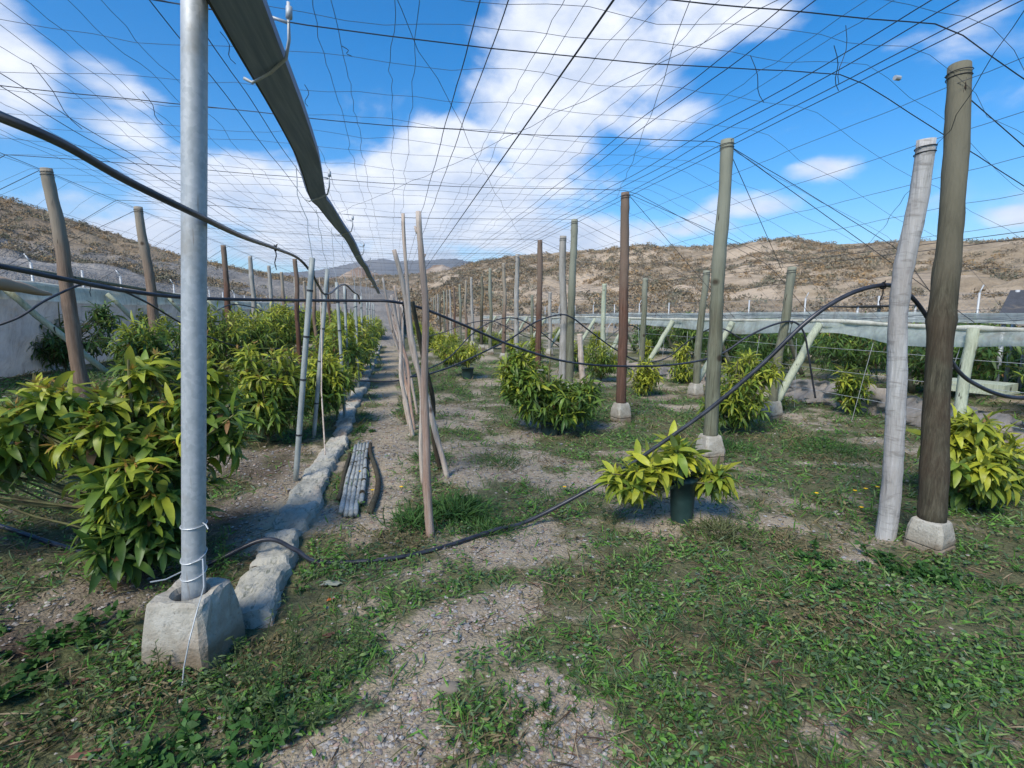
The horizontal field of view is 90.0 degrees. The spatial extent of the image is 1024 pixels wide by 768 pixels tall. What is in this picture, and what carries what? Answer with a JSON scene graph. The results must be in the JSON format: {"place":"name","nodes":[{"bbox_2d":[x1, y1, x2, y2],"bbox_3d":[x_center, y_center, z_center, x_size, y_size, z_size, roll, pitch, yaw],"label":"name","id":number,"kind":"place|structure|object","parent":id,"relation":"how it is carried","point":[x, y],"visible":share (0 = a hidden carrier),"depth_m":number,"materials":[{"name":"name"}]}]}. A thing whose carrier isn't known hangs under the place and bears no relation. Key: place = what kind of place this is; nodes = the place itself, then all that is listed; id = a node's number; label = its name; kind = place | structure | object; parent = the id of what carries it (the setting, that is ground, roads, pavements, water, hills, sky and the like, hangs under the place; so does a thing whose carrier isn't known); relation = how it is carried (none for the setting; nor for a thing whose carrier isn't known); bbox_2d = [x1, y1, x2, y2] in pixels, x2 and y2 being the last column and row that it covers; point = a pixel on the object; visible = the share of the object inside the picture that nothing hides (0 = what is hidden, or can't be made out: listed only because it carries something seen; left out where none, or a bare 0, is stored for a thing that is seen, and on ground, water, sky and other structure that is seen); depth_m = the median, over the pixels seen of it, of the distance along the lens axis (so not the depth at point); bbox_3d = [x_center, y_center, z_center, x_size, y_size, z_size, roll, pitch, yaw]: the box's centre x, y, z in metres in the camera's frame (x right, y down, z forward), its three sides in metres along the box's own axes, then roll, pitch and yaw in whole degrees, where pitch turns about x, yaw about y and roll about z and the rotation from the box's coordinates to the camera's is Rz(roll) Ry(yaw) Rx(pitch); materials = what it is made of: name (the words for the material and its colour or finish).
{"place":"outdoors","nodes":[
{"label":"outdoors","id":0,"kind":"place"},
{"bbox_2d":[0,198,396,345],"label":"hill","id":1,"kind":"structure","parent":0,"point":[382,316],"depth_m":41.49,"materials":[{"name":"brown soil"}]},
{"bbox_2d":[0,196,340,303],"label":"dry scrub","id":2,"kind":"object","parent":1,"relation":"on","point":[166,274],"visible":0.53,"depth_m":43.45,"materials":[{"name":"plant"}]},
{"bbox_2d":[300,273,436,328],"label":"hill","id":3,"kind":"structure","parent":0,"point":[365,281],"depth_m":148.37,"materials":[{"name":"soil"}]},
{"bbox_2d":[299,270,443,325],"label":"dry scrub","id":4,"kind":"object","parent":3,"relation":"on","point":[387,281],"visible":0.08,"depth_m":136.00,"materials":[{"name":"plant"}]},
{"bbox_2d":[273,258,474,278],"bbox_3d":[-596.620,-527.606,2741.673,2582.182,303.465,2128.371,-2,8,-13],"label":"mountain","id":5,"kind":"structure","parent":0,"point":[388,266],"depth_m":2666.51,"materials":[{"name":"stone"}]},
{"bbox_2d":[0,329,1023,767],"bbox_3d":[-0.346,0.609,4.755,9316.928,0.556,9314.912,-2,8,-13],"label":"ground","id":6,"kind":"structure","parent":0,"point":[388,361],"depth_m":2.76,"materials":[{"name":"grey gravel"}]},
{"bbox_2d":[1,290,111,373],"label":"brace pole","id":7,"kind":"object","parent":6,"relation":"on","point":[26,306],"visible":0.62,"depth_m":7.71,"materials":[{"name":"green wood"}]},
{"bbox_2d":[39,167,91,399],"bbox_3d":[-5.127,-1.084,5.910,0.250,2.668,0.171,-2,8,-13],"label":"wooden post","id":8,"kind":"object","parent":6,"relation":"on","point":[73,333],"visible":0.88,"depth_m":5.86,"materials":[{"name":"brown wood"}]},
{"bbox_2d":[0,281,280,348],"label":"irrigation hose","id":9,"kind":"object","parent":8,"relation":"attached to","point":[49,298],"visible":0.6,"depth_m":5.80,"materials":[{"name":"black"}]},
{"bbox_2d":[0,599,133,702],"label":"weed clump","id":10,"kind":"object","parent":6,"relation":"on","point":[39,642],"visible":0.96,"depth_m":2.21,"materials":[{"name":"green plant"}]},
{"bbox_2d":[26,300,126,371],"bbox_3d":[-7.864,-0.838,8.893,1.794,1.254,1.308,-2,8,-13],"label":"avocado sapling","id":11,"kind":"object","parent":6,"relation":"on","point":[54,349],"visible":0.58,"depth_m":8.91,"materials":[{"name":"green plant"}]},
{"bbox_2d":[7,652,172,748],"bbox_3d":[-1.567,1.159,1.914,0.424,0.162,0.406,-2,8,-13],"label":"weed clump","id":12,"kind":"object","parent":6,"relation":"on","point":[105,714],"visible":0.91,"depth_m":1.89,"materials":[{"name":"green plant"}]},
{"bbox_2d":[0,345,263,595],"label":"avocado sapling","id":13,"kind":"object","parent":6,"relation":"on","point":[124,453],"visible":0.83,"depth_m":2.68,"materials":[{"name":"green plant"}]},
{"bbox_2d":[98,311,180,391],"bbox_3d":[-4.911,-0.426,6.942,1.187,1.145,1.059,-2,8,-13],"label":"avocado sapling","id":14,"kind":"object","parent":6,"relation":"on","point":[148,342],"visible":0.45,"depth_m":6.79,"materials":[{"name":"green plant"}]},
{"bbox_2d":[133,206,160,338],"bbox_3d":[-5.602,-1.372,7.944,0.242,2.650,0.171,-2,8,-13],"label":"wooden post","id":15,"kind":"object","parent":6,"relation":"on","point":[147,264],"visible":0.73,"depth_m":7.84,"materials":[{"name":"brown wood"}]},
{"bbox_2d":[0,280,316,378],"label":"net wall","id":16,"kind":"structure","parent":6,"relation":"on","point":[18,336],"depth_m":8.59,"materials":[{"name":"grey fabric"}]},
{"bbox_2d":[141,0,244,691],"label":"galvanised pipe","id":17,"kind":"object","parent":6,"relation":"on","point":[193,617],"visible":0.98,"depth_m":2.12,"materials":[{"name":"metal"}]},
{"bbox_2d":[206,0,379,293],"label":"rain gutter","id":18,"kind":"object","parent":17,"relation":"attached to","point":[249,27],"visible":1,"depth_m":2.67,"materials":[{"name":"grey paint"}]},
{"bbox_2d":[125,671,297,767],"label":"weed clump","id":19,"kind":"object","parent":6,"relation":"on","point":[189,724],"visible":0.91,"depth_m":1.77,"materials":[{"name":"green plant"}]},
{"bbox_2d":[170,301,254,370],"bbox_3d":[-5.233,-0.794,8.946,1.402,1.329,1.274,7,10,41],"label":"avocado sapling","id":20,"kind":"object","parent":6,"relation":"on","point":[220,348],"visible":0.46,"depth_m":8.88,"materials":[{"name":"green plant"}]},
{"bbox_2d":[220,245,230,324],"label":"wooden post","id":21,"kind":"object","parent":6,"relation":"on","point":[225,273],"visible":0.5,"depth_m":12.17,"materials":[{"name":"red wood"}]},
{"bbox_2d":[0,263,180,294],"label":"wooden rail","id":22,"kind":"object","parent":21,"relation":"attached to","point":[109,283],"visible":0.54,"depth_m":8.06,"materials":[{"name":"wood"}]},
{"bbox_2d":[213,310,287,360],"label":"avocado sapling","id":23,"kind":"object","parent":6,"relation":"on","point":[260,338],"visible":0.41,"depth_m":10.54,"materials":[{"name":"green plant"}]},
{"bbox_2d":[145,593,368,735],"bbox_3d":[-0.924,1.110,2.116,0.893,0.262,0.644,-7,11,-42],"label":"weed clump","id":24,"kind":"object","parent":6,"relation":"on","point":[294,653],"visible":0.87,"depth_m":2.08,"materials":[{"name":"green plant"}]},
{"bbox_2d":[216,341,313,442],"bbox_3d":[-2.744,0.098,5.701,1.025,1.171,1.017,-2,8,-13],"label":"avocado sapling","id":25,"kind":"object","parent":6,"relation":"on","point":[272,408],"visible":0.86,"depth_m":5.53,"materials":[{"name":"green plant"}]},
{"bbox_2d":[245,305,303,359],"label":"avocado sapling","id":26,"kind":"object","parent":6,"relation":"on","point":[286,330],"visible":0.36,"depth_m":12.27,"materials":[{"name":"green plant"}]},
{"bbox_2d":[177,617,383,766],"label":"weed clump","id":27,"kind":"object","parent":6,"relation":"on","point":[322,689],"visible":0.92,"depth_m":1.88,"materials":[{"name":"green plant"}]},
{"bbox_2d":[292,259,301,363],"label":"wooden post","id":28,"kind":"object","parent":6,"relation":"on","point":[296,316],"visible":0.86,"depth_m":11.99,"materials":[{"name":"red wood"}]},
{"bbox_2d":[293,165,314,480],"bbox_3d":[-1.817,-0.464,4.414,0.285,2.711,0.055,-2,8,-13],"label":"thin pole","id":29,"kind":"object","parent":6,"relation":"on","point":[306,336],"visible":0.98,"depth_m":4.44,"materials":[{"name":"grey metal"}]},
{"bbox_2d":[234,345,381,628],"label":"concrete kerb","id":30,"kind":"structure","parent":6,"relation":"on","point":[261,584],"depth_m":3.49,"materials":[{"name":"grey concrete"}]},
{"bbox_2d":[312,210,329,437],"bbox_3d":[-2.228,-0.649,5.909,0.297,2.642,0.055,-1,8,-8],"label":"thin pole","id":31,"kind":"object","parent":6,"relation":"on","point":[318,377],"visible":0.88,"depth_m":5.93,"materials":[{"name":"grey metal"}]},
{"bbox_2d":[0,111,359,303],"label":"irrigation hose","id":32,"kind":"object","parent":31,"relation":"attached to","point":[32,129],"visible":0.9,"depth_m":1.53,"materials":[{"name":"black"}]},
{"bbox_2d":[295,350,358,423],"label":"avocado sapling","id":33,"kind":"object","parent":6,"relation":"on","point":[334,382],"visible":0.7,"depth_m":6.64,"materials":[{"name":"green plant"}]},
{"bbox_2d":[301,308,372,380],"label":"avocado sapling","id":34,"kind":"object","parent":6,"relation":"on","point":[351,329],"visible":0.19,"depth_m":10.04,"materials":[{"name":"green plant"}]},
{"bbox_2d":[315,315,369,396],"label":"avocado sapling","id":35,"kind":"object","parent":6,"relation":"on","point":[353,352],"visible":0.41,"depth_m":8.48,"materials":[{"name":"green plant"}]},
{"bbox_2d":[310,310,380,370],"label":"avocado sapling","id":36,"kind":"object","parent":6,"relation":"on","point":[368,341],"visible":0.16,"depth_m":11.68,"materials":[{"name":"green plant"}]},
{"bbox_2d":[367,442,380,513],"bbox_3d":[-1.298,0.820,4.819,0.113,0.068,2.037,-2,8,-15],"label":"ground pole","id":37,"kind":"object","parent":6,"relation":"on","point":[372,504],"visible":0.99,"depth_m":4.41,"materials":[{"name":"brown wood"}]},
{"bbox_2d":[390,295,414,435],"bbox_3d":[-1.327,-0.192,6.205,0.258,1.756,0.092,1,8,7],"label":"crooked stick","id":38,"kind":"object","parent":6,"relation":"on","point":[407,407],"visible":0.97,"depth_m":6.18,"materials":[{"name":"brown wood"}]},
{"bbox_2d":[401,213,422,483],"bbox_3d":[-0.835,-0.236,4.369,0.149,2.343,0.090,-2,8,-13],"label":"crooked stick","id":39,"kind":"object","parent":6,"relation":"on","point":[414,350],"visible":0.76,"depth_m":4.30,"materials":[{"name":"brown wood"}]},
{"bbox_2d":[371,500,456,538],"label":"weed clump","id":40,"kind":"object","parent":6,"relation":"on","point":[411,516],"visible":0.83,"depth_m":3.68,"materials":[{"name":"green plant"}]},
{"bbox_2d":[392,249,449,477],"bbox_3d":[-0.801,-0.128,4.566,0.463,2.080,0.077,-1,8,-9],"label":"crooked stick","id":41,"kind":"object","parent":6,"relation":"on","point":[431,413],"visible":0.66,"depth_m":4.59,"materials":[{"name":"brown wood"}]},
{"bbox_2d":[414,211,434,537],"bbox_3d":[-0.564,-0.003,3.346,0.087,2.166,0.070,2,8,12],"label":"crooked stick","id":42,"kind":"object","parent":6,"relation":"on","point":[427,487],"visible":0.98,"depth_m":3.34,"materials":[{"name":"brown wood"}]},
{"bbox_2d":[410,301,441,469],"bbox_3d":[-0.765,0.080,4.674,0.079,1.640,0.463,2,8,17],"label":"crooked stick","id":43,"kind":"object","parent":6,"relation":"on","point":[430,385],"visible":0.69,"depth_m":4.66,"materials":[{"name":"brown wood"}]},
{"bbox_2d":[413,489,504,535],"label":"weed clump","id":44,"kind":"object","parent":6,"relation":"on","point":[468,506],"visible":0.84,"depth_m":3.86,"materials":[{"name":"green plant"}]},
{"bbox_2d":[432,336,486,378],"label":"potted sapling","id":45,"kind":"object","parent":6,"relation":"on","point":[462,353],"visible":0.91,"depth_m":11.75,"materials":[{"name":"green plant"}]},
{"bbox_2d":[435,504,540,547],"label":"weed clump","id":46,"kind":"object","parent":6,"relation":"on","point":[480,523],"visible":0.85,"depth_m":3.58,"materials":[{"name":"green plant"}]},
{"bbox_2d":[442,709,570,767],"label":"weed clump","id":47,"kind":"object","parent":6,"relation":"on","point":[507,747],"visible":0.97,"depth_m":1.74,"materials":[{"name":"green plant"}]},
{"bbox_2d":[0,351,1023,767],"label":"grass","id":48,"kind":"structure","parent":6,"relation":"on","point":[826,755],"depth_m":2.51,"materials":[{"name":"green plant"}]},
{"bbox_2d":[0,371,1023,767],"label":"ground weeds","id":49,"kind":"object","parent":6,"relation":"on","point":[678,753],"visible":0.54,"depth_m":2.25,"materials":[{"name":"green plant"}]},
{"bbox_2d":[0,280,1023,571],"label":"irrigation hose","id":50,"kind":"object","parent":6,"relation":"on","point":[882,286],"visible":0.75,"depth_m":3.25,"materials":[{"name":"black"}]},
{"bbox_2d":[0,369,1023,767],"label":"dry straw","id":51,"kind":"object","parent":6,"relation":"on","point":[580,735],"visible":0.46,"depth_m":2.33,"materials":[{"name":"plant"}]},
{"bbox_2d":[514,254,518,352],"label":"wooden post","id":52,"kind":"object","parent":6,"relation":"on","point":[516,308],"visible":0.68,"depth_m":14.04,"materials":[{"name":"grey wood"}]},
{"bbox_2d":[535,240,542,372],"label":"wooden post","id":53,"kind":"object","parent":6,"relation":"on","point":[539,297],"visible":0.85,"depth_m":11.35,"materials":[{"name":"red wood"}]},
{"bbox_2d":[489,341,608,435],"bbox_3d":[0.453,0.052,6.517,1.540,1.192,1.050,2,8,17],"label":"avocado sapling","id":54,"kind":"object","parent":6,"relation":"on","point":[527,389],"visible":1,"depth_m":6.34,"materials":[{"name":"green plant"}]},
{"bbox_2d":[559,236,566,382],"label":"wooden post","id":55,"kind":"object","parent":6,"relation":"on","point":[563,300],"visible":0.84,"depth_m":8.99,"materials":[{"name":"grey wood"}]},
{"bbox_2d":[495,655,632,737],"bbox_3d":[0.177,1.207,2.030,0.474,0.077,0.412,8,11,44],"label":"weed clump","id":56,"kind":"object","parent":6,"relation":"on","point":[545,705],"visible":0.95,"depth_m":1.99,"materials":[{"name":"green plant"}]},
{"bbox_2d":[566,219,577,387],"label":"wooden post","id":57,"kind":"object","parent":6,"relation":"on","point":[571,307],"visible":0.91,"depth_m":8.93,"materials":[{"name":"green wood"}]},
{"bbox_2d":[410,313,742,377],"bbox_3d":[1.085,-0.707,8.656,5.962,0.978,1.463,-3,8,-22],"label":"irrigation hose","id":58,"kind":"object","parent":57,"relation":"attached to","point":[560,323],"visible":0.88,"depth_m":8.81,"materials":[{"name":"black"}]},
{"bbox_2d":[584,340,617,380],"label":"avocado sapling","id":59,"kind":"object","parent":6,"relation":"on","point":[602,358],"visible":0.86,"depth_m":11.24,"materials":[{"name":"green plant"}]},
{"bbox_2d":[610,192,630,422],"bbox_3d":[1.526,-0.966,7.006,0.236,3.182,0.233,-4,9,-25],"label":"wooden post","id":60,"kind":"object","parent":6,"relation":"on","point":[620,410],"visible":1,"depth_m":6.98,"materials":[{"name":"red wood"}]},
{"bbox_2d":[589,550,681,594],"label":"weed clump","id":61,"kind":"object","parent":6,"relation":"on","point":[617,579],"visible":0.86,"depth_m":2.87,"materials":[{"name":"green plant"}]},
{"bbox_2d":[635,278,647,380],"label":"wooden post","id":62,"kind":"object","parent":6,"relation":"on","point":[643,321],"visible":0.73,"depth_m":11.09,"materials":[{"name":"grey wood"}]},
{"bbox_2d":[626,357,664,395],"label":"avocado sapling","id":63,"kind":"object","parent":6,"relation":"on","point":[644,377],"visible":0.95,"depth_m":9.31,"materials":[{"name":"green plant"}]},
{"bbox_2d":[628,324,679,351],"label":"orchard tree","id":64,"kind":"object","parent":6,"relation":"on","point":[652,336],"visible":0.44,"depth_m":18.95,"materials":[{"name":"green plant"}]},
{"bbox_2d":[593,420,740,523],"bbox_3d":[1.098,0.642,3.652,1.088,0.715,0.559,-2,8,-13],"label":"potted sapling","id":65,"kind":"object","parent":6,"relation":"on","point":[668,467],"visible":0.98,"depth_m":3.58,"materials":[{"name":"green plant"}]},
{"bbox_2d":[668,341,693,382],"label":"avocado sapling","id":66,"kind":"object","parent":6,"relation":"on","point":[679,371],"visible":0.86,"depth_m":11.05,"materials":[{"name":"green plant"}]},
{"bbox_2d":[660,309,708,357],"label":"orchard tree","id":67,"kind":"object","parent":6,"relation":"on","point":[679,332],"visible":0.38,"depth_m":17.26,"materials":[{"name":"green plant"}]},
{"bbox_2d":[687,270,709,398],"bbox_3d":[3.319,-0.820,9.069,0.282,2.333,0.230,-3,8,-18],"label":"wooden post","id":68,"kind":"object","parent":6,"relation":"on","point":[695,389],"visible":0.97,"depth_m":9.04,"materials":[{"name":"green wood"}]},
{"bbox_2d":[607,664,816,764],"bbox_3d":[0.708,1.207,1.903,0.624,0.107,0.516,-2,8,-13],"label":"weed clump","id":69,"kind":"object","parent":6,"relation":"on","point":[726,729],"visible":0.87,"depth_m":1.84,"materials":[{"name":"green plant"}]},
{"bbox_2d":[694,138,734,464],"bbox_3d":[2.009,-0.712,5.016,0.239,3.183,0.239,-2,8,-13],"label":"wooden post","id":70,"kind":"object","parent":6,"relation":"on","point":[710,439],"visible":0.96,"depth_m":4.98,"materials":[{"name":"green wood"}]},
{"bbox_2d":[0,0,1023,325],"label":"wire net","id":71,"kind":"object","parent":70,"relation":"attached to","point":[868,316],"visible":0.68,"depth_m":4.57,"materials":[{"name":"grey"}]},
{"bbox_2d":[0,276,51,295],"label":"cloth roll","id":72,"kind":"object","parent":71,"relation":"on","point":[8,284],"visible":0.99,"depth_m":7.25,"materials":[{"name":"beige"}]},
{"bbox_2d":[669,509,770,553],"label":"weed clump","id":73,"kind":"object","parent":6,"relation":"on","point":[721,526],"visible":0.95,"depth_m":3.51,"materials":[{"name":"green plant"}]},
{"bbox_2d":[701,332,758,362],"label":"orchard tree","id":74,"kind":"object","parent":6,"relation":"on","point":[729,344],"visible":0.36,"depth_m":15.16,"materials":[{"name":"green plant"}]},
{"bbox_2d":[695,348,785,432],"bbox_3d":[3.000,0.072,6.557,1.349,1.065,0.859,-6,10,-38],"label":"avocado sapling","id":75,"kind":"object","parent":6,"relation":"on","point":[739,406],"visible":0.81,"depth_m":6.38,"materials":[{"name":"green plant"}]},
{"bbox_2d":[670,600,836,708],"bbox_3d":[1.177,1.145,2.270,0.742,0.136,0.668,-2,8,-13],"label":"weed clump","id":76,"kind":"object","parent":6,"relation":"on","point":[721,656],"visible":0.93,"depth_m":2.29,"materials":[{"name":"green plant"}]},
{"bbox_2d":[728,333,803,370],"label":"orchard tree","id":77,"kind":"object","parent":6,"relation":"on","point":[764,349],"visible":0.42,"depth_m":13.00,"materials":[{"name":"green plant"}]},
{"bbox_2d":[761,266,796,420],"bbox_3d":[3.814,-0.525,7.254,0.424,2.242,0.281,-2,8,-13],"label":"wooden post","id":78,"kind":"object","parent":6,"relation":"on","point":[776,408],"visible":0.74,"depth_m":7.23,"materials":[{"name":"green wood"}]},
{"bbox_2d":[0,264,815,397],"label":"irrigation hose","id":79,"kind":"object","parent":78,"relation":"attached to","point":[52,276],"visible":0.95,"depth_m":4.64,"materials":[{"name":"black"}]},
{"bbox_2d":[778,322,822,401],"bbox_3d":[4.157,-0.256,7.499,0.896,1.285,0.123,-3,8,-20],"label":"brace pole","id":80,"kind":"object","parent":78,"relation":"attached to","point":[802,353],"visible":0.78,"depth_m":7.47,"materials":[{"name":"green wood"}]},
{"bbox_2d":[483,316,1023,428],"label":"net band","id":81,"kind":"object","parent":80,"relation":"attached to","point":[992,336],"visible":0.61,"depth_m":7.16,"materials":[{"name":"white fabric"}]},
{"bbox_2d":[545,285,1022,348],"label":"chain link fence","id":82,"kind":"object","parent":6,"relation":"on","point":[977,306],"visible":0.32,"depth_m":21.76,"materials":[{"name":"metal"}]},
{"bbox_2d":[739,537,897,599],"bbox_3d":[1.733,1.057,3.000,0.670,0.116,0.650,0,8,-3],"label":"weed clump","id":83,"kind":"object","parent":6,"relation":"on","point":[826,564],"visible":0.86,"depth_m":2.94,"materials":[{"name":"green plant"}]},
{"bbox_2d":[627,361,1023,449],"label":"ground net","id":84,"kind":"object","parent":6,"relation":"on","point":[875,408],"visible":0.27,"depth_m":7.67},
{"bbox_2d":[762,432,905,465],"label":"weed clump","id":85,"kind":"object","parent":6,"relation":"on","point":[828,445],"visible":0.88,"depth_m":5.62,"materials":[{"name":"green plant"}]},
{"bbox_2d":[828,362,877,416],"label":"avocado sapling","id":86,"kind":"object","parent":6,"relation":"on","point":[848,385],"visible":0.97,"depth_m":7.50,"materials":[{"name":"green plant"}]},
{"bbox_2d":[809,310,912,378],"bbox_3d":[7.607,-0.825,11.242,2.046,1.584,2.232,5,9,30],"label":"orchard tree","id":87,"kind":"object","parent":6,"relation":"on","point":[855,357],"visible":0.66,"depth_m":11.07,"materials":[{"name":"green plant"}]},
{"bbox_2d":[765,612,1019,762],"bbox_3d":[1.627,1.178,2.124,0.931,0.090,1.021,-2,8,-13],"label":"weed clump","id":88,"kind":"object","parent":6,"relation":"on","point":[909,669],"visible":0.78,"depth_m":2.09,"materials":[{"name":"green plant"}]},
{"bbox_2d":[875,137,937,540],"bbox_3d":[2.431,-0.168,3.208,0.161,2.540,0.290,7,10,41],"label":"wooden post","id":89,"kind":"object","parent":6,"relation":"on","point":[890,497],"visible":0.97,"depth_m":3.16,"materials":[{"name":"white wood"}]},
{"bbox_2d":[853,540,1002,590],"bbox_3d":[2.370,1.057,2.956,0.666,0.113,0.417,3,8,20],"label":"weed clump","id":90,"kind":"object","parent":6,"relation":"on","point":[921,571],"visible":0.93,"depth_m":2.93,"materials":[{"name":"green plant"}]},
{"bbox_2d":[903,60,973,558],"bbox_3d":[2.762,-0.444,3.217,0.274,3.141,0.647,5,9,33],"label":"wooden post","id":91,"kind":"object","parent":6,"relation":"on","point":[929,525],"visible":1,"depth_m":3.20,"materials":[{"name":"brown wood"}]},
{"bbox_2d":[877,322,1023,394],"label":"orchard tree","id":92,"kind":"object","parent":6,"relation":"on","point":[916,365],"visible":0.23,"depth_m":8.89,"materials":[{"name":"green plant"}]},
{"bbox_2d":[906,404,1023,513],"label":"avocado sapling","id":93,"kind":"object","parent":6,"relation":"on","point":[985,470],"visible":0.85,"depth_m":3.78,"materials":[{"name":"green plant"}]},
{"bbox_2d":[951,328,979,417],"bbox_3d":[4.904,0.012,5.562,0.348,1.239,0.120,-6,10,-37],"label":"brace pole","id":94,"kind":"object","parent":6,"relation":"on","point":[965,368],"visible":0.66,"depth_m":5.52,"materials":[{"name":"green wood"}]},
{"bbox_2d":[951,378,1019,394],"bbox_3d":[6.855,0.035,7.545,0.540,0.145,0.790,-5,9,-30],"label":"wooden rail","id":95,"kind":"object","parent":6,"relation":"on","point":[1008,387],"visible":0.54,"depth_m":7.30,"materials":[{"name":"white wood"}]},
{"bbox_2d":[992,290,1023,398],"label":"building","id":96,"kind":"structure","parent":6,"relation":"on","point":[1014,302],"depth_m":9.38,"materials":[{"name":"grey paint"}]},
{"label":"brace pole","id":97,"kind":"object","parent":6,"relation":"on","visible":0},
{"bbox_2d":[551,312,1023,323],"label":"net band","id":98,"kind":"object","parent":97,"relation":"attached to","point":[1018,316],"visible":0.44,"depth_m":9.84,"materials":[{"name":"fabric"}]},
{"bbox_2d":[0,0,1023,272],"label":"sky","id":99,"kind":"structure","parent":0,"point":[1000,92],"materials":[{"name":"blue"}]},
{"bbox_2d":[419,238,1023,334],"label":"hill","id":100,"kind":"structure","parent":0,"point":[970,281],"depth_m":59.12,"materials":[{"name":"brown soil"}]},
{"bbox_2d":[413,235,1023,332],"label":"dry scrub","id":101,"kind":"object","parent":100,"relation":"on","point":[853,263],"visible":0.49,"depth_m":60.67,"materials":[{"name":"brown plant"}]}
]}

